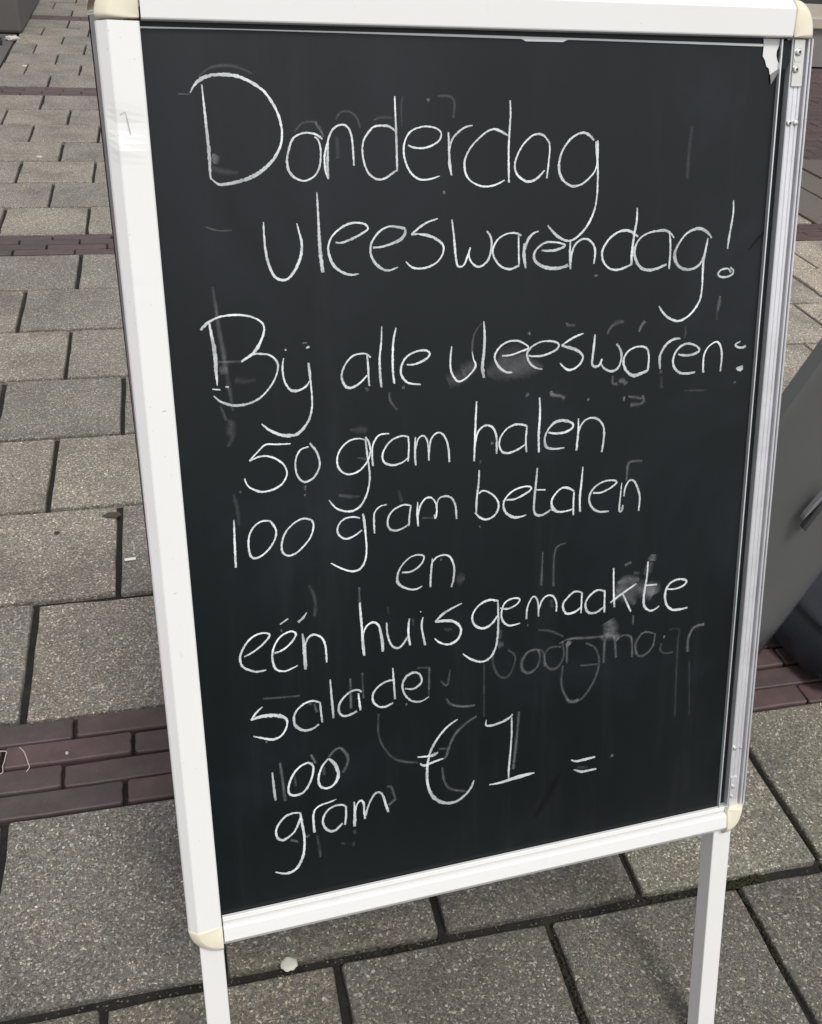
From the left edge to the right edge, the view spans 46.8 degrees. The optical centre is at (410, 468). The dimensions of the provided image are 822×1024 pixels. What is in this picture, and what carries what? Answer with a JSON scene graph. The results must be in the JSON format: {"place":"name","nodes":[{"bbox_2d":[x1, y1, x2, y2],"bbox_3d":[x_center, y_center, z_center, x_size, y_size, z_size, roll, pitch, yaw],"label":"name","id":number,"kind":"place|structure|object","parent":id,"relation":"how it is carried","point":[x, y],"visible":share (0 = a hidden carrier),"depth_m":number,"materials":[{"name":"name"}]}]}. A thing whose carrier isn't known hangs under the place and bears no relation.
{"place":"outdoors","nodes":[
{"label":"outdoors","id":0,"kind":"place"},
{"bbox_2d":[0,33,17,64],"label":"paving","id":1,"kind":"structure","parent":0,"point":[5,45],"depth_m":6.04,"materials":[{"name":"grey concrete"}]},
{"bbox_2d":[5,35,19,40],"bbox_3d":[-2.587,-2.794,6.162,0.098,0.029,0.061,-4,34,-13],"label":"crumpled paper","id":2,"kind":"object","parent":1,"relation":"on","point":[13,38],"visible":1,"depth_m":6.15,"materials":[{"name":"white paper"}]},
{"bbox_2d":[0,0,38,32],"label":"concrete block","id":3,"kind":"structure","parent":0,"point":[15,15],"depth_m":6.30,"materials":[{"name":"grey concrete"}]},
{"bbox_2d":[0,0,821,1023],"bbox_3d":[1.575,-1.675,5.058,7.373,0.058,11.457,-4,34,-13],"label":"pavement","id":4,"kind":"structure","parent":0,"point":[92,902],"depth_m":1.47,"materials":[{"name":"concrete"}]},
{"bbox_2d":[0,751,6,773],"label":"thread","id":5,"kind":"object","parent":4,"relation":"on","point":[4,761],"visible":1,"depth_m":1.50},
{"bbox_2d":[19,747,29,771],"bbox_3d":[-0.613,0.461,1.507,0.008,0.001,0.054,-14,38,-26],"label":"thread","id":6,"kind":"object","parent":4,"relation":"on","point":[26,758],"visible":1,"depth_m":1.51},
{"bbox_2d":[102,512,120,516],"bbox_3d":[-0.645,0.101,2.045,0.042,0.003,0.020,-4,34,-13],"label":"leaf","id":7,"kind":"object","parent":4,"relation":"on","point":[112,514],"visible":1,"depth_m":2.05,"materials":[{"name":"brown plant"}]},
{"bbox_2d":[124,557,135,560],"bbox_3d":[-0.570,0.184,1.927,0.022,0.001,0.007,-8,35,-19],"label":"paper scrap","id":8,"kind":"object","parent":4,"relation":"on","point":[128,559],"visible":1,"depth_m":1.93,"materials":[{"name":"white paper"}]},
{"bbox_2d":[280,957,297,971],"bbox_3d":[-0.162,0.658,1.264,0.023,0.003,0.021,-4,34,-13],"label":"gum disc","id":9,"kind":"object","parent":4,"relation":"on","point":[288,964],"visible":1,"depth_m":1.26,"materials":[{"name":"white rubber"}]},
{"bbox_2d":[37,594,807,1019],"bbox_3d":[0.083,0.515,1.536,2.400,0.008,4.106,-4,34,-13],"label":"joint grit","id":10,"kind":"object","parent":4,"relation":"on","point":[341,962],"visible":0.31,"depth_m":1.29,"materials":[{"name":"black gravel"}]},
{"bbox_2d":[87,0,813,1023],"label":"pavement sign","id":11,"kind":"object","parent":4,"relation":"on","point":[455,338],"visible":1,"depth_m":0.89,"materials":[{"name":"metal"}]},
{"bbox_2d":[331,841,821,1023],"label":"paving joints","id":12,"kind":"object","parent":4,"relation":"on","point":[741,883],"visible":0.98,"depth_m":1.39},
{"bbox_2d":[758,338,821,655],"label":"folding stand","id":13,"kind":"object","parent":4,"relation":"on","point":[793,570],"visible":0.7,"depth_m":1.60,"materials":[{"name":"metal"}]},
{"bbox_2d":[774,573,821,678],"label":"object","id":14,"kind":"object","parent":4,"relation":"on","point":[798,635],"visible":0.2,"depth_m":1.77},
{"bbox_2d":[788,3,821,66],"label":"stone step","id":15,"kind":"object","parent":4,"relation":"on","point":[815,10],"visible":0.02,"depth_m":7.32,"materials":[{"name":"stone"}]},
{"bbox_2d":[798,160,821,223],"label":"slab paving","id":16,"kind":"structure","parent":0,"point":[810,204],"depth_m":4.50,"materials":[{"name":"grey concrete"}]},
{"bbox_2d":[800,0,821,3],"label":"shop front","id":17,"kind":"object","parent":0,"point":[812,1],"depth_m":7.89,"materials":[{"name":"paint"}]},
{"bbox_2d":[803,69,821,159],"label":"brick paving","id":18,"kind":"structure","parent":0,"point":[813,143],"depth_m":5.79,"materials":[{"name":"brick"}]}
]}

